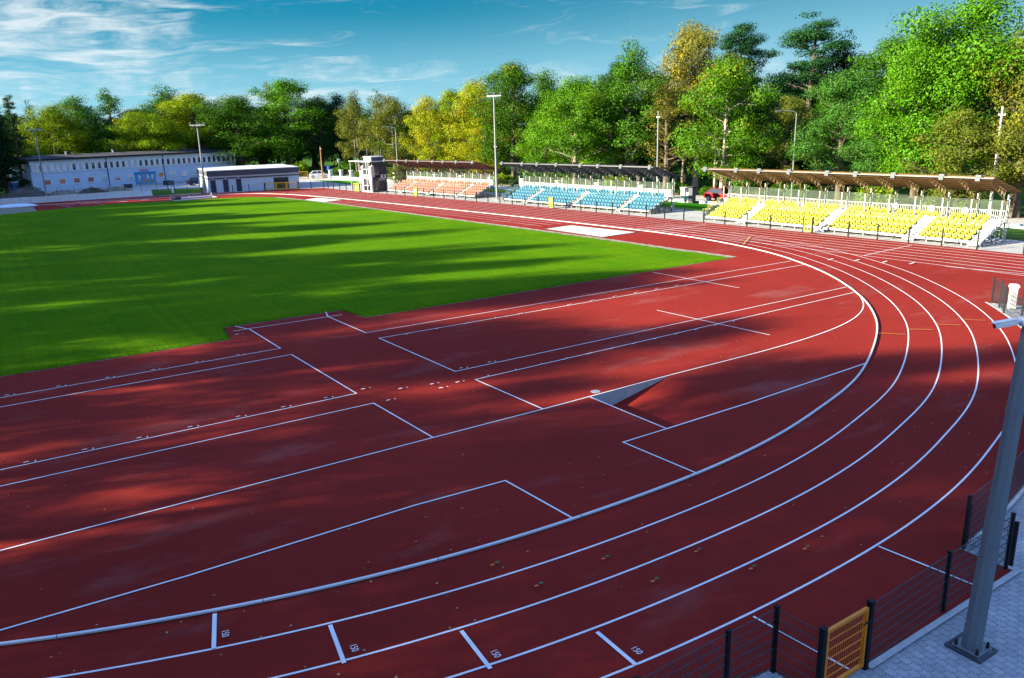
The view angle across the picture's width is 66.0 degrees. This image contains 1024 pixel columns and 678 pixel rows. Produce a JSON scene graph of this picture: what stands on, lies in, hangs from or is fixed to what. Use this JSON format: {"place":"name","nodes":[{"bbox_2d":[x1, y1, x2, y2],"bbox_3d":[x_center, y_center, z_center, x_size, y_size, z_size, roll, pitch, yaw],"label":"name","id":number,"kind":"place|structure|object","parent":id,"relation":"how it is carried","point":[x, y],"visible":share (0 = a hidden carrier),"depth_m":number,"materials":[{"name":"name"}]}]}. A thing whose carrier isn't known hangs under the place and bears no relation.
{"place":"outdoors","nodes":[
{"label":"outdoors","id":0,"kind":"place"},
{"bbox_2d":[151,188,200,195],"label":"shaded lawn","id":1,"kind":"structure","parent":0,"point":[156,192],"depth_m":135.84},
{"bbox_2d":[196,164,299,192],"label":"flat roofed shed","id":2,"kind":"structure","parent":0,"point":[223,178],"depth_m":133.86,"materials":[{"name":"white paint"}]},
{"bbox_2d":[0,197,727,375],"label":"football pitch","id":3,"kind":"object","parent":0,"point":[87,283],"visible":1,"depth_m":54.76,"materials":[{"name":"plant"}]},
{"bbox_2d":[2,257,730,374],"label":"edge grass","id":4,"kind":"structure","parent":3,"relation":"on","point":[227,334],"depth_m":40.46,"materials":[{"name":"plant"}]},
{"bbox_2d":[349,149,387,191],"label":"judges tower","id":5,"kind":"structure","parent":0,"point":[374,174],"depth_m":122.05,"materials":[{"name":"white paint"}]},
{"bbox_2d":[0,188,1023,677],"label":"running track surface","id":6,"kind":"object","parent":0,"point":[578,456],"visible":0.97,"depth_m":21.43,"materials":[{"name":"rubber"}]},
{"bbox_2d":[0,207,35,214],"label":"gravel patch","id":7,"kind":"object","parent":6,"relation":"on","point":[14,210],"visible":1,"depth_m":107.87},
{"bbox_2d":[0,197,733,376],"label":"grit strip","id":8,"kind":"object","parent":6,"relation":"on","point":[481,223],"visible":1,"depth_m":61.40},
{"bbox_2d":[0,193,877,645],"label":"track kerb","id":9,"kind":"structure","parent":6,"relation":"on","point":[264,601],"depth_m":17.55,"materials":[{"name":"white metal"}]},
{"bbox_2d":[0,195,970,668],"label":"runway lines","id":10,"kind":"object","parent":6,"relation":"on","point":[466,637],"visible":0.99,"depth_m":23.16,"materials":[{"name":"white paint"}]},
{"bbox_2d":[3,264,986,677],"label":"fallen leaves","id":11,"kind":"object","parent":6,"relation":"on","point":[465,544],"visible":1,"depth_m":18.87,"materials":[{"name":"orange plant"}]},
{"bbox_2d":[49,190,1023,677],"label":"lane lines","id":12,"kind":"object","parent":6,"relation":"on","point":[685,510],"visible":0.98,"depth_m":17.41,"materials":[{"name":"white paint"}]},
{"bbox_2d":[545,225,636,236],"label":"sand pit","id":13,"kind":"object","parent":6,"relation":"on","point":[594,231],"visible":1,"depth_m":69.22,"materials":[{"name":"sand"}]},
{"bbox_2d":[591,377,665,404],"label":"water jump wall","id":14,"kind":"structure","parent":6,"relation":"in","point":[614,397],"depth_m":27.94,"materials":[{"name":"concrete"}]},
{"bbox_2d":[612,376,745,427],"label":"water jump floor","id":15,"kind":"structure","parent":14,"relation":"in","point":[667,402],"depth_m":27.04,"materials":[{"name":"rubber"}]},
{"bbox_2d":[554,198,802,229],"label":"fence","id":16,"kind":"object","parent":6,"relation":"on","point":[567,202],"visible":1,"depth_m":74.92,"materials":[{"name":"grey metal"}]},
{"bbox_2d":[869,512,1016,660],"bbox_3d":[8.040,4.554,14.641,5.129,1.288,0.105,-12,18,-33],"label":"fence","id":17,"kind":"object","parent":6,"relation":"on","point":[948,569],"visible":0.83,"depth_m":14.52,"materials":[{"name":"grey metal"}]},
{"bbox_2d":[815,598,875,677],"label":"gate","id":18,"kind":"structure","parent":17,"relation":"attached to","point":[867,612],"depth_m":12.94,"materials":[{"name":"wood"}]},
{"bbox_2d":[869,302,1023,668],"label":"concrete edging","id":19,"kind":"object","parent":6,"relation":"on","point":[924,630],"visible":0.6,"depth_m":14.71,"materials":[{"name":"concrete"}]},
{"bbox_2d":[961,277,1023,550],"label":"fence","id":20,"kind":"object","parent":6,"relation":"on","point":[1004,299],"visible":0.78,"depth_m":18.83,"materials":[{"name":"grey metal"}]},
{"bbox_2d":[0,147,1023,390],"bbox_3d":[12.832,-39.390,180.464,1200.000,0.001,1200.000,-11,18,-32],"label":"ground","id":21,"kind":"structure","parent":0,"point":[998,199],"depth_m":103.69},
{"bbox_2d":[0,115,17,179],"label":"broadleaf tree","id":22,"kind":"object","parent":21,"relation":"on","point":[4,168],"visible":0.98,"depth_m":136.45,"materials":[{"name":"green plant"}]},
{"bbox_2d":[0,95,31,187],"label":"conifer tree","id":23,"kind":"object","parent":21,"relation":"on","point":[17,147],"visible":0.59,"depth_m":141.45,"materials":[{"name":"green plant"}]},
{"bbox_2d":[0,107,41,193],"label":"conifer tree","id":24,"kind":"object","parent":21,"relation":"on","point":[6,185],"visible":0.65,"depth_m":138.85,"materials":[{"name":"green plant"}]},
{"bbox_2d":[15,100,46,154],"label":"broadleaf tree","id":25,"kind":"object","parent":21,"relation":"on","point":[25,112],"visible":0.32,"depth_m":163.83,"materials":[{"name":"green plant"}]},
{"bbox_2d":[12,101,94,155],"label":"broadleaf tree","id":26,"kind":"object","parent":21,"relation":"on","point":[52,117],"visible":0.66,"depth_m":161.55,"materials":[{"name":"green plant"}]},
{"bbox_2d":[33,95,122,154],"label":"broadleaf tree","id":27,"kind":"object","parent":21,"relation":"on","point":[81,111],"visible":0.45,"depth_m":170.33,"materials":[{"name":"green plant"}]},
{"bbox_2d":[82,87,138,151],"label":"broadleaf tree","id":28,"kind":"object","parent":21,"relation":"on","point":[108,99],"visible":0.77,"depth_m":170.09,"materials":[{"name":"green plant"}]},
{"bbox_2d":[9,146,236,192],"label":"long building","id":29,"kind":"structure","parent":21,"relation":"on","point":[68,170],"depth_m":153.70,"materials":[{"name":"grey paint"}]},
{"bbox_2d":[134,171,156,184],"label":"door","id":30,"kind":"structure","parent":29,"relation":"in","point":[141,177],"depth_m":158.46,"materials":[{"name":"metal"}]},
{"bbox_2d":[101,110,170,151],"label":"broadleaf tree","id":31,"kind":"object","parent":21,"relation":"on","point":[125,121],"visible":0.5,"depth_m":165.20,"materials":[{"name":"green plant"}]},
{"bbox_2d":[119,112,187,150],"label":"broadleaf tree","id":32,"kind":"object","parent":21,"relation":"on","point":[159,125],"visible":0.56,"depth_m":165.95,"materials":[{"name":"green plant"}]},
{"bbox_2d":[108,84,206,149],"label":"broadleaf tree","id":33,"kind":"object","parent":21,"relation":"on","point":[163,96],"visible":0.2,"depth_m":179.42,"materials":[{"name":"green plant"}]},
{"bbox_2d":[145,91,241,150],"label":"broadleaf tree","id":34,"kind":"object","parent":21,"relation":"on","point":[181,103],"visible":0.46,"depth_m":173.24,"materials":[{"name":"green plant"}]},
{"bbox_2d":[178,93,292,165],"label":"broadleaf tree","id":35,"kind":"object","parent":21,"relation":"on","point":[234,105],"visible":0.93,"depth_m":172.28,"materials":[{"name":"green plant"}]},
{"bbox_2d":[243,77,336,164],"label":"broadleaf tree","id":36,"kind":"object","parent":21,"relation":"on","point":[288,152],"visible":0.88,"depth_m":174.78,"materials":[{"name":"green plant"}]},
{"bbox_2d":[274,112,336,162],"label":"broadleaf tree","id":37,"kind":"object","parent":21,"relation":"on","point":[301,158],"visible":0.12,"depth_m":204.50,"materials":[{"name":"green plant"}]},
{"bbox_2d":[292,93,348,172],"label":"broadleaf tree","id":38,"kind":"object","parent":21,"relation":"on","point":[327,131],"visible":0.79,"depth_m":177.56,"materials":[{"name":"green plant"}]},
{"bbox_2d":[313,92,361,167],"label":"broadleaf tree","id":39,"kind":"object","parent":21,"relation":"on","point":[337,102],"visible":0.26,"depth_m":183.95,"materials":[{"name":"green plant"}]},
{"bbox_2d":[334,90,387,170],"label":"broadleaf tree","id":40,"kind":"object","parent":21,"relation":"on","point":[353,108],"visible":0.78,"depth_m":160.69,"materials":[{"name":"green plant"}]},
{"bbox_2d":[354,89,390,148],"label":"broadleaf tree","id":41,"kind":"object","parent":21,"relation":"on","point":[379,95],"visible":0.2,"depth_m":169.79,"materials":[{"name":"green plant"}]},
{"bbox_2d":[357,93,421,170],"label":"broadleaf tree","id":42,"kind":"object","parent":21,"relation":"on","point":[386,109],"visible":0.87,"depth_m":150.07,"materials":[{"name":"green plant"}]},
{"bbox_2d":[387,166,414,183],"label":"broadleaf tree","id":43,"kind":"object","parent":21,"relation":"on","point":[396,178],"visible":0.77,"depth_m":133.63,"materials":[{"name":"green plant"}]},
{"bbox_2d":[371,108,441,175],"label":"broadleaf tree","id":44,"kind":"object","parent":21,"relation":"on","point":[414,157],"visible":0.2,"depth_m":154.83,"materials":[{"name":"green plant"}]},
{"bbox_2d":[398,94,455,176],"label":"broadleaf tree","id":45,"kind":"object","parent":21,"relation":"on","point":[424,134],"visible":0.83,"depth_m":135.37,"materials":[{"name":"yellow plant"}]},
{"bbox_2d":[426,87,471,177],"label":"broadleaf tree","id":46,"kind":"object","parent":21,"relation":"on","point":[449,97],"visible":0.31,"depth_m":142.42,"materials":[{"name":"green plant"}]},
{"bbox_2d":[436,77,505,175],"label":"broadleaf tree","id":47,"kind":"object","parent":21,"relation":"on","point":[469,95],"visible":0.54,"depth_m":132.98,"materials":[{"name":"yellow plant"}]},
{"bbox_2d":[454,126,501,178],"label":"broadleaf tree","id":48,"kind":"object","parent":21,"relation":"on","point":[468,151],"visible":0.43,"depth_m":127.86,"materials":[{"name":"yellow plant"}]},
{"bbox_2d":[0,115,1010,181],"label":"distant wood","id":49,"kind":"object","parent":21,"relation":"on","point":[295,160],"visible":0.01,"depth_m":215.60,"materials":[{"name":"green plant"}]},
{"bbox_2d":[329,169,687,202],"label":"park fence","id":50,"kind":"object","parent":21,"relation":"on","point":[684,190],"visible":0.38,"depth_m":118.49,"materials":[{"name":"metal"}]},
{"bbox_2d":[466,59,556,177],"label":"broadleaf tree","id":51,"kind":"object","parent":21,"relation":"on","point":[507,103],"visible":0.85,"depth_m":122.03,"materials":[{"name":"green plant"}]},
{"bbox_2d":[493,109,551,174],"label":"broadleaf tree","id":52,"kind":"object","parent":21,"relation":"on","point":[516,158],"visible":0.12,"depth_m":128.50,"materials":[{"name":"green plant"}]},
{"bbox_2d":[509,107,571,188],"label":"broadleaf tree","id":53,"kind":"object","parent":21,"relation":"on","point":[534,155],"visible":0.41,"depth_m":113.18,"materials":[{"name":"green plant"}]},
{"bbox_2d":[523,67,560,181],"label":"broadleaf tree","id":54,"kind":"object","parent":21,"relation":"on","point":[546,86],"visible":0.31,"depth_m":128.65,"materials":[{"name":"green plant"}]},
{"bbox_2d":[527,73,626,190],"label":"broadleaf tree","id":55,"kind":"object","parent":21,"relation":"on","point":[566,125],"visible":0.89,"depth_m":105.69,"materials":[{"name":"green plant"}]},
{"bbox_2d":[601,175,628,187],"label":"shrub","id":56,"kind":"object","parent":21,"relation":"on","point":[620,183],"visible":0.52,"depth_m":103.28,"materials":[{"name":"green plant"}]},
{"bbox_2d":[592,58,641,178],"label":"broadleaf tree","id":57,"kind":"object","parent":21,"relation":"on","point":[608,74],"visible":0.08,"depth_m":118.11,"materials":[{"name":"green plant"}]},
{"bbox_2d":[564,36,675,187],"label":"broadleaf tree","id":58,"kind":"object","parent":21,"relation":"on","point":[645,102],"visible":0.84,"depth_m":103.88,"materials":[{"name":"green plant"}]},
{"bbox_2d":[595,91,669,186],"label":"broadleaf tree","id":59,"kind":"object","parent":21,"relation":"on","point":[621,149],"visible":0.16,"depth_m":110.26,"materials":[{"name":"green plant"}]},
{"bbox_2d":[623,99,698,187],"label":"broadleaf tree","id":60,"kind":"object","parent":21,"relation":"on","point":[673,124],"visible":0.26,"depth_m":108.61,"materials":[{"name":"green plant"}]},
{"bbox_2d":[640,95,701,188],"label":"broadleaf tree","id":61,"kind":"object","parent":21,"relation":"on","point":[666,153],"visible":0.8,"depth_m":100.72,"materials":[{"name":"green plant"}]},
{"bbox_2d":[686,186,696,202],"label":"gate pillar","id":62,"kind":"structure","parent":21,"relation":"on","point":[691,195],"depth_m":91.39,"materials":[{"name":"concrete"}]},
{"bbox_2d":[635,19,750,184],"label":"broadleaf tree","id":63,"kind":"object","parent":21,"relation":"on","point":[682,71],"visible":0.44,"depth_m":111.29,"materials":[{"name":"yellow plant"}]},
{"bbox_2d":[692,127,708,193],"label":"tree trunk","id":64,"kind":"object","parent":21,"relation":"on","point":[694,181],"visible":0.48,"depth_m":103.36,"materials":[{"name":"brown plant"}]},
{"bbox_2d":[680,87,754,186],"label":"broadleaf tree","id":65,"kind":"object","parent":21,"relation":"on","point":[701,118],"visible":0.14,"depth_m":106.63,"materials":[{"name":"green plant"}]},
{"bbox_2d":[668,52,786,200],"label":"broadleaf tree","id":66,"kind":"object","parent":21,"relation":"on","point":[711,86],"visible":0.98,"depth_m":89.92,"materials":[{"name":"green plant"}]},
{"bbox_2d":[717,21,782,180],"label":"pine tree","id":67,"kind":"object","parent":21,"relation":"on","point":[745,46],"visible":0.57,"depth_m":118.16,"materials":[{"name":"green plant"}]},
{"bbox_2d":[732,180,768,194],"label":"shrub","id":68,"kind":"object","parent":21,"relation":"on","point":[754,187],"visible":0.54,"depth_m":98.16,"materials":[{"name":"green plant"}]},
{"bbox_2d":[727,95,804,194],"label":"broadleaf tree","id":69,"kind":"object","parent":21,"relation":"on","point":[766,162],"visible":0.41,"depth_m":94.79,"materials":[{"name":"green plant"}]},
{"bbox_2d":[748,69,804,168],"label":"broadleaf tree","id":70,"kind":"object","parent":21,"relation":"on","point":[788,72],"visible":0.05,"depth_m":124.17,"materials":[{"name":"green plant"}]},
{"bbox_2d":[755,93,818,183],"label":"broadleaf tree","id":71,"kind":"object","parent":21,"relation":"on","point":[792,105],"visible":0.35,"depth_m":101.73,"materials":[{"name":"green plant"}]},
{"bbox_2d":[758,95,820,170],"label":"broadleaf tree","id":72,"kind":"object","parent":21,"relation":"on","point":[803,162],"visible":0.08,"depth_m":106.18,"materials":[{"name":"green plant"}]},
{"bbox_2d":[769,182,813,199],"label":"shrub","id":73,"kind":"object","parent":21,"relation":"on","point":[773,190],"visible":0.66,"depth_m":91.83,"materials":[{"name":"green plant"}]},
{"bbox_2d":[758,10,854,169],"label":"pine tree","id":74,"kind":"object","parent":21,"relation":"on","point":[807,35],"visible":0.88,"depth_m":108.37,"materials":[{"name":"green plant"}]},
{"bbox_2d":[797,98,856,188],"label":"broadleaf tree","id":75,"kind":"object","parent":21,"relation":"on","point":[818,111],"visible":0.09,"depth_m":102.43,"materials":[{"name":"green plant"}]},
{"bbox_2d":[783,66,896,199],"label":"broadleaf tree","id":76,"kind":"object","parent":21,"relation":"on","point":[838,88],"visible":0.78,"depth_m":86.54,"materials":[{"name":"green plant"}]},
{"bbox_2d":[803,27,884,170],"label":"pine tree","id":77,"kind":"object","parent":21,"relation":"on","point":[844,63],"visible":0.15,"depth_m":111.95,"materials":[{"name":"green plant"}]},
{"bbox_2d":[699,200,1023,228],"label":"stone wall","id":78,"kind":"structure","parent":21,"relation":"on","point":[1016,226],"depth_m":72.39,"materials":[{"name":"concrete"}]},
{"bbox_2d":[828,34,915,172],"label":"broadleaf tree","id":79,"kind":"object","parent":21,"relation":"on","point":[877,63],"visible":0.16,"depth_m":100.27,"materials":[{"name":"green plant"}]},
{"bbox_2d":[853,186,900,211],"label":"shrub","id":80,"kind":"object","parent":21,"relation":"on","point":[880,195],"visible":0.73,"depth_m":75.99,"materials":[{"name":"green plant"}]},
{"bbox_2d":[832,96,921,190],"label":"broadleaf tree","id":81,"kind":"object","parent":21,"relation":"on","point":[867,163],"visible":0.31,"depth_m":82.54,"materials":[{"name":"green plant"}]},
{"bbox_2d":[849,19,997,209],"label":"broadleaf tree","id":82,"kind":"object","parent":21,"relation":"on","point":[910,74],"visible":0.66,"depth_m":73.51,"materials":[{"name":"green plant"}]},
{"bbox_2d":[848,0,1023,209],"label":"broadleaf tree","id":83,"kind":"object","parent":21,"relation":"on","point":[986,45],"visible":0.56,"depth_m":71.23,"materials":[{"name":"green plant"}]},
{"bbox_2d":[923,189,979,217],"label":"shrub","id":84,"kind":"object","parent":21,"relation":"on","point":[964,202],"visible":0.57,"depth_m":71.06,"materials":[{"name":"green plant"}]},
{"bbox_2d":[895,105,1018,215],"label":"broadleaf tree","id":85,"kind":"object","parent":21,"relation":"on","point":[975,133],"visible":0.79,"depth_m":68.74,"materials":[{"name":"green plant"}]},
{"bbox_2d":[965,25,1023,217],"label":"broadleaf tree","id":86,"kind":"object","parent":21,"relation":"on","point":[1006,97],"visible":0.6,"depth_m":68.79,"materials":[{"name":"green plant"}]},
{"bbox_2d":[984,97,1023,177],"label":"broadleaf tree","id":87,"kind":"object","parent":21,"relation":"on","point":[1012,142],"visible":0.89,"depth_m":65.81,"materials":[{"name":"green plant"}]},
{"bbox_2d":[0,0,1023,139],"label":"sky","id":88,"kind":"structure","parent":0,"point":[409,50],"materials":[{"name":"blue"}]},
{"bbox_2d":[47,176,1023,253],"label":"asphalt yard","id":89,"kind":"structure","parent":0,"point":[696,216],"depth_m":82.56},
{"bbox_2d":[0,187,54,199],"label":"soil heap","id":90,"kind":"object","parent":89,"relation":"on","point":[24,192],"visible":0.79,"depth_m":125.87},
{"bbox_2d":[0,190,140,204],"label":"retaining wall","id":91,"kind":"structure","parent":89,"relation":"on","point":[70,197],"depth_m":122.13,"materials":[{"name":"concrete"}]},
{"bbox_2d":[382,159,500,198],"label":"grandstand","id":92,"kind":"object","parent":89,"relation":"on","point":[420,182],"visible":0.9,"depth_m":113.08,"materials":[{"name":"orange metal"}]},
{"bbox_2d":[417,188,548,207],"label":"fence","id":93,"kind":"object","parent":89,"relation":"on","point":[538,203],"visible":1,"depth_m":99.16,"materials":[{"name":"grey metal"}]},
{"bbox_2d":[486,92,502,199],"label":"floodlight mast","id":94,"kind":"object","parent":89,"relation":"on","point":[496,176],"visible":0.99,"depth_m":100.90,"materials":[{"name":"metal"}]},
{"bbox_2d":[499,162,681,213],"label":"grandstand","id":95,"kind":"object","parent":89,"relation":"on","point":[565,191],"visible":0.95,"depth_m":89.69,"materials":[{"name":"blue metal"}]},
{"bbox_2d":[701,167,1021,246],"bbox_3d":[27.289,-11.693,65.956,4.780,4.980,26.168,-12,18,-33],"label":"grandstand","id":96,"kind":"object","parent":89,"relation":"on","point":[980,183],"visible":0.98,"depth_m":63.45,"materials":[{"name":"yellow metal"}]},
{"bbox_2d":[812,218,1023,252],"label":"fence","id":97,"kind":"object","parent":89,"relation":"on","point":[908,234],"visible":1,"depth_m":57.60,"materials":[{"name":"grey metal"}]},
{"bbox_2d":[316,180,759,212],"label":"bright lawn","id":98,"kind":"structure","parent":0,"point":[693,206],"depth_m":88.81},
{"bbox_2d":[299,172,1023,223],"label":"service road","id":99,"kind":"structure","parent":0,"point":[1010,220],"depth_m":83.25,"materials":[{"name":"asphalt"}]},
{"bbox_2d":[704,187,739,200],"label":"parked car","id":100,"kind":"object","parent":99,"relation":"on","point":[715,193],"visible":0.77,"depth_m":92.38,"materials":[{"name":"red paint"}]},
{"bbox_2d":[987,107,1005,219],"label":"utility pole","id":101,"kind":"object","parent":99,"relation":"on","point":[996,161],"visible":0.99,"depth_m":68.26,"materials":[{"name":"concrete"}]},
{"bbox_2d":[748,302,1023,677],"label":"paved terrace","id":102,"kind":"structure","parent":0,"point":[929,654],"depth_m":13.90,"materials":[{"name":"concrete"}]},
{"bbox_2d":[633,604,818,677],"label":"fence","id":103,"kind":"object","parent":102,"relation":"on","point":[772,650],"visible":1,"depth_m":12.81,"materials":[{"name":"grey metal"}]},
{"bbox_2d":[944,326,1023,663],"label":"floodlight pole","id":104,"kind":"object","parent":102,"relation":"on","point":[969,639],"visible":1,"depth_m":13.12,"materials":[{"name":"metal"}]},
{"bbox_2d":[991,316,1023,328],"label":"security camera","id":105,"kind":"object","parent":104,"relation":"attached to","point":[1009,322],"visible":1,"depth_m":12.21,"materials":[{"name":"white plastic"}]},
{"bbox_2d":[966,505,1019,565],"bbox_3d":[10.074,4.119,16.593,0.075,0.998,1.015,-11,18,-32],"label":"fence","id":106,"kind":"object","parent":102,"relation":"on","point":[1014,543],"visible":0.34,"depth_m":16.28,"materials":[{"name":"grey metal"}]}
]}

